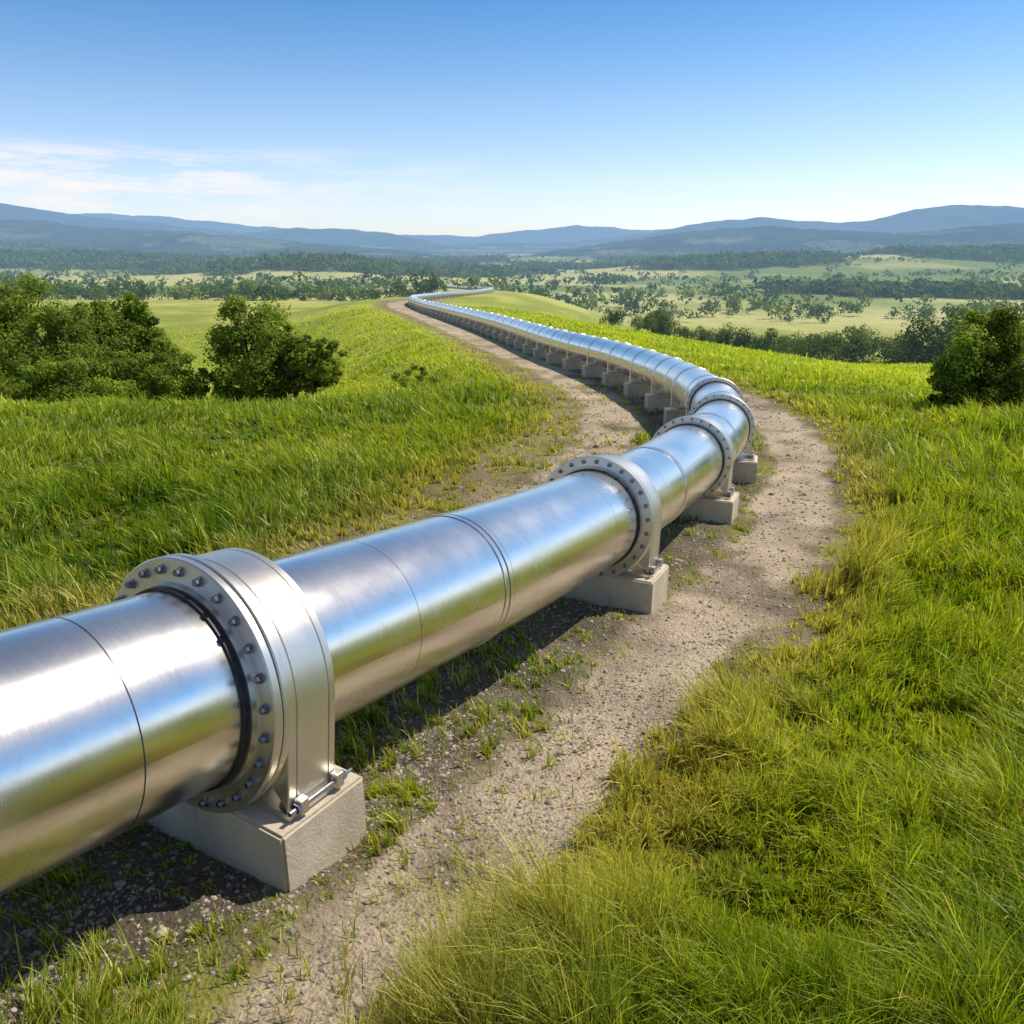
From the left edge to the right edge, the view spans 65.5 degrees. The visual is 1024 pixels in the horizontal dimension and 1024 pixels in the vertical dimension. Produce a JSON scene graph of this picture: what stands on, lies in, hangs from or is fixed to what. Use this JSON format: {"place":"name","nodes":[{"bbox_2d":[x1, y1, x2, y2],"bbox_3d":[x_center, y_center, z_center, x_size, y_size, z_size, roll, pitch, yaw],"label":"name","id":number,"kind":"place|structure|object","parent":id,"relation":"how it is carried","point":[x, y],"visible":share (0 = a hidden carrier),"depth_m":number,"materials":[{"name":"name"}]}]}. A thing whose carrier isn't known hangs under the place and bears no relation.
{"place":"outdoors","nodes":[
{"label":"outdoors","id":0,"kind":"place"},
{"bbox_2d":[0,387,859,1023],"bbox_3d":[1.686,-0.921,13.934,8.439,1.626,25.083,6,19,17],"label":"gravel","id":1,"kind":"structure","parent":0,"point":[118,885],"depth_m":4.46,"materials":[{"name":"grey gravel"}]},
{"bbox_2d":[0,251,1023,1023],"bbox_3d":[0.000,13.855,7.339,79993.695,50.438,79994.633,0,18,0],"label":"ground","id":2,"kind":"structure","parent":0,"point":[172,315],"depth_m":7.07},
{"bbox_2d":[0,278,47,391],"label":"oak tree","id":3,"kind":"object","parent":2,"relation":"on","point":[1,284],"visible":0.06,"depth_m":42.57,"materials":[{"name":"green plant"}]},
{"bbox_2d":[0,355,88,403],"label":"shrub","id":4,"kind":"object","parent":2,"relation":"on","point":[19,391],"visible":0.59,"depth_m":36.17,"materials":[{"name":"green plant"}]},
{"bbox_2d":[0,272,112,400],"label":"oak tree","id":5,"kind":"object","parent":2,"relation":"on","point":[20,308],"visible":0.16,"depth_m":42.10,"materials":[{"name":"green plant"}]},
{"bbox_2d":[0,295,131,398],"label":"oak tree","id":6,"kind":"object","parent":2,"relation":"on","point":[63,326],"visible":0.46,"depth_m":39.42,"materials":[{"name":"green plant"}]},
{"bbox_2d":[28,342,139,403],"bbox_3d":[-20.559,-5.856,37.875,5.212,4.230,4.269,0,18,0],"label":"shrub","id":7,"kind":"object","parent":2,"relation":"on","point":[92,368],"visible":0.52,"depth_m":37.35,"materials":[{"name":"green plant"}]},
{"bbox_2d":[58,298,144,395],"bbox_3d":[-23.407,-8.880,45.558,5.632,6.619,5.718,-4,19,-11],"label":"oak tree","id":8,"kind":"object","parent":2,"relation":"on","point":[106,320],"visible":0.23,"depth_m":44.14,"materials":[{"name":"green plant"}]},
{"bbox_2d":[79,349,172,401],"bbox_3d":[-19.569,-6.235,40.256,4.003,3.933,4.933,0,18,0],"label":"shrub","id":9,"kind":"object","parent":2,"relation":"on","point":[132,366],"visible":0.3,"depth_m":39.94,"materials":[{"name":"green plant"}]},
{"bbox_2d":[107,292,167,383],"bbox_3d":[-21.860,-9.255,46.453,4.172,6.913,4.168,0,18,0],"label":"poplar tree","id":10,"kind":"object","parent":2,"relation":"on","point":[135,310],"visible":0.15,"depth_m":45.26,"materials":[{"name":"green plant"}]},
{"bbox_2d":[133,315,187,400],"bbox_3d":[-20.278,-8.326,45.593,2.968,5.706,3.182,0,18,0],"label":"poplar tree","id":11,"kind":"object","parent":2,"relation":"on","point":[148,333],"visible":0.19,"depth_m":44.74,"materials":[{"name":"green plant"}]},
{"bbox_2d":[125,336,212,402],"bbox_3d":[-17.625,-6.727,41.009,4.347,4.709,4.081,-7,19,-20],"label":"shrub","id":12,"kind":"object","parent":2,"relation":"on","point":[161,378],"visible":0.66,"depth_m":40.07,"materials":[{"name":"green plant"}]},
{"bbox_2d":[166,367,215,401],"bbox_3d":[-16.838,-6.145,42.218,3.095,3.127,2.615,-12,22,-32],"label":"shrub","id":13,"kind":"object","parent":2,"relation":"on","point":[185,373],"visible":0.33,"depth_m":41.60,"materials":[{"name":"green plant"}]},
{"bbox_2d":[0,269,448,301],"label":"distant tree line","id":14,"kind":"object","parent":2,"relation":"on","point":[248,289],"visible":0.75,"depth_m":256.35,"materials":[{"name":"green plant"}]},
{"bbox_2d":[211,370,246,403],"bbox_3d":[-14.915,-6.072,42.098,2.121,3.004,2.284,0,18,0],"label":"shrub","id":15,"kind":"object","parent":2,"relation":"on","point":[219,391],"visible":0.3,"depth_m":41.68,"materials":[{"name":"green plant"}]},
{"bbox_2d":[200,294,308,403],"bbox_3d":[-13.758,-8.269,42.526,5.811,6.663,6.263,0,18,0],"label":"tree","id":16,"kind":"object","parent":2,"relation":"on","point":[256,359],"visible":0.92,"depth_m":41.46,"materials":[{"name":"green plant"}]},
{"bbox_2d":[146,764,366,892],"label":"concrete support block","id":17,"kind":"structure","parent":2,"relation":"on","point":[263,845],"depth_m":3.81,"materials":[{"name":"grey concrete"}]},
{"bbox_2d":[0,285,754,895],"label":"pipeline","id":18,"kind":"object","parent":17,"relation":"on","point":[226,681],"visible":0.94,"depth_m":3.74,"materials":[{"name":"metal"}]},
{"bbox_2d":[261,322,318,399],"bbox_3d":[-11.861,-7.904,42.826,3.164,4.489,2.976,0,18,0],"label":"shrub","id":19,"kind":"object","parent":2,"relation":"on","point":[280,368],"visible":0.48,"depth_m":42.19,"materials":[{"name":"green plant"}]},
{"bbox_2d":[287,334,341,395],"bbox_3d":[-10.420,-7.643,41.901,2.905,3.417,2.582,0,18,0],"label":"shrub","id":20,"kind":"object","parent":2,"relation":"on","point":[325,367],"visible":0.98,"depth_m":41.35,"materials":[{"name":"green plant"}]},
{"bbox_2d":[308,337,348,389],"bbox_3d":[-9.796,-7.906,42.618,2.199,2.870,2.049,-8,20,-24],"label":"shrub","id":21,"kind":"object","parent":2,"relation":"on","point":[331,346],"visible":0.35,"depth_m":42.45,"materials":[{"name":"green plant"}]},
{"bbox_2d":[391,364,438,387],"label":"bush","id":22,"kind":"object","parent":2,"relation":"on","point":[408,372],"visible":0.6,"depth_m":27.27,"materials":[{"name":"green plant"}]},
{"bbox_2d":[461,322,472,326],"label":"concrete support block","id":23,"kind":"structure","parent":2,"relation":"on","point":[463,324],"depth_m":63.26,"materials":[{"name":"grey concrete"}]},
{"bbox_2d":[467,324,478,328],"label":"concrete support block","id":24,"kind":"structure","parent":2,"relation":"on","point":[469,326],"depth_m":60.25,"materials":[{"name":"grey concrete"}]},
{"bbox_2d":[473,326,485,330],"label":"concrete support block","id":25,"kind":"structure","parent":2,"relation":"on","point":[476,328],"depth_m":57.23,"materials":[{"name":"grey concrete"}]},
{"bbox_2d":[480,328,491,333],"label":"concrete support block","id":26,"kind":"structure","parent":2,"relation":"on","point":[483,330],"depth_m":54.20,"materials":[{"name":"grey concrete"}]},
{"bbox_2d":[486,330,497,335],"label":"concrete support block","id":27,"kind":"structure","parent":2,"relation":"on","point":[488,332],"depth_m":51.64,"materials":[{"name":"grey concrete"}]},
{"bbox_2d":[492,332,505,338],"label":"concrete support block","id":28,"kind":"structure","parent":2,"relation":"on","point":[495,335],"depth_m":49.10,"materials":[{"name":"grey concrete"}]},
{"bbox_2d":[499,335,512,341],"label":"concrete support block","id":29,"kind":"structure","parent":2,"relation":"on","point":[502,338],"depth_m":46.53,"materials":[{"name":"grey concrete"}]},
{"bbox_2d":[0,304,1023,1023],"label":"meadow grass","id":30,"kind":"structure","parent":2,"relation":"on","point":[614,938],"depth_m":5.14,"materials":[{"name":"green plant"}]},
{"bbox_2d":[0,234,1023,308],"bbox_3d":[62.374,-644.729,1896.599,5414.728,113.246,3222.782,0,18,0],"label":"valley forest","id":31,"kind":"object","parent":2,"relation":"on","point":[387,268],"visible":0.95,"depth_m":958.08,"materials":[{"name":"green plant"}]},
{"bbox_2d":[506,338,520,344],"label":"concrete support block","id":32,"kind":"structure","parent":2,"relation":"on","point":[509,341],"depth_m":43.97,"materials":[{"name":"grey concrete"}]},
{"bbox_2d":[4,249,1023,312],"bbox_3d":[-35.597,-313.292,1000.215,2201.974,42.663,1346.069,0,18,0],"label":"field hedges","id":33,"kind":"object","parent":2,"relation":"on","point":[226,283],"visible":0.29,"depth_m":563.89,"materials":[{"name":"green plant"}]},
{"bbox_2d":[514,342,530,348],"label":"concrete support block","id":34,"kind":"structure","parent":2,"relation":"on","point":[518,345],"depth_m":41.42,"materials":[{"name":"grey concrete"}]},
{"bbox_2d":[523,345,541,353],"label":"concrete support block","id":35,"kind":"structure","parent":2,"relation":"on","point":[527,349],"depth_m":38.86,"materials":[{"name":"grey concrete"}]},
{"bbox_2d":[533,349,555,358],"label":"concrete support block","id":36,"kind":"structure","parent":2,"relation":"on","point":[537,354],"depth_m":36.31,"materials":[{"name":"grey concrete"}]},
{"bbox_2d":[546,354,572,363],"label":"concrete support block","id":37,"kind":"structure","parent":2,"relation":"on","point":[554,359],"depth_m":33.76,"materials":[{"name":"grey concrete"}]},
{"bbox_2d":[562,360,594,369],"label":"concrete support block","id":38,"kind":"structure","parent":2,"relation":"on","point":[572,365],"depth_m":31.22,"materials":[{"name":"grey concrete"}]},
{"bbox_2d":[581,366,614,377],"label":"concrete support block","id":39,"kind":"structure","parent":2,"relation":"on","point":[592,372],"depth_m":28.68,"materials":[{"name":"grey concrete"}]},
{"bbox_2d":[562,564,668,614],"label":"concrete support block","id":40,"kind":"structure","parent":2,"relation":"on","point":[648,596],"depth_m":7.87,"materials":[{"name":"grey concrete"}]},
{"bbox_2d":[602,374,638,386],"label":"concrete support block","id":41,"kind":"structure","parent":2,"relation":"on","point":[612,380],"depth_m":26.12,"materials":[{"name":"grey concrete"}]},
{"bbox_2d":[623,384,659,397],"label":"concrete support block","id":42,"kind":"structure","parent":2,"relation":"on","point":[631,391],"depth_m":23.55,"materials":[{"name":"grey concrete"}]},
{"bbox_2d":[644,395,680,410],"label":"concrete support block","id":43,"kind":"structure","parent":2,"relation":"on","point":[653,403],"depth_m":20.97,"materials":[{"name":"grey concrete"}]},
{"bbox_2d":[663,409,685,424],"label":"concrete support block","id":44,"kind":"structure","parent":2,"relation":"on","point":[668,416],"depth_m":18.37,"materials":[{"name":"grey concrete"}]},
{"bbox_2d":[675,492,738,524],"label":"concrete support block","id":45,"kind":"structure","parent":2,"relation":"on","point":[717,510],"depth_m":11.11,"materials":[{"name":"grey concrete"}]},
{"bbox_2d":[455,274,1023,322],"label":"distant tree line","id":46,"kind":"object","parent":2,"relation":"on","point":[816,311],"visible":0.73,"depth_m":331.71,"materials":[{"name":"green plant"}]},
{"bbox_2d":[732,455,757,483],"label":"concrete support block","id":47,"kind":"structure","parent":2,"relation":"on","point":[744,471],"depth_m":13.42,"materials":[{"name":"grey concrete"}]},
{"bbox_2d":[599,304,1023,363],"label":"hedgerow trees","id":48,"kind":"object","parent":2,"relation":"on","point":[907,347],"visible":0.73,"depth_m":99.72,"materials":[{"name":"green plant"}]},
{"bbox_2d":[925,349,981,404],"bbox_3d":[12.475,-3.666,22.471,1.421,1.877,1.520,0,18,0],"label":"hawthorn tree","id":49,"kind":"object","parent":2,"relation":"on","point":[931,397],"visible":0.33,"depth_m":22.47,"materials":[{"name":"green plant"}]},
{"bbox_2d":[926,301,1023,408],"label":"hawthorn tree","id":50,"kind":"object","parent":2,"relation":"on","point":[977,339],"visible":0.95,"depth_m":21.45,"materials":[{"name":"green plant"}]},
{"bbox_2d":[968,323,1023,407],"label":"hawthorn tree","id":51,"kind":"object","parent":2,"relation":"on","point":[1022,400],"visible":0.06,"depth_m":21.94,"materials":[{"name":"green plant"}]},
{"bbox_2d":[0,203,1023,267],"bbox_3d":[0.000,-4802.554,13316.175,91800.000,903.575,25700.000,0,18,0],"label":"hills","id":52,"kind":"structure","parent":0,"point":[951,223],"depth_m":7085.61,"materials":[{"name":"blue"}]},
{"bbox_2d":[0,0,1023,236],"label":"sky","id":53,"kind":"structure","parent":0,"point":[473,118],"materials":[{"name":"blue"}]}
]}

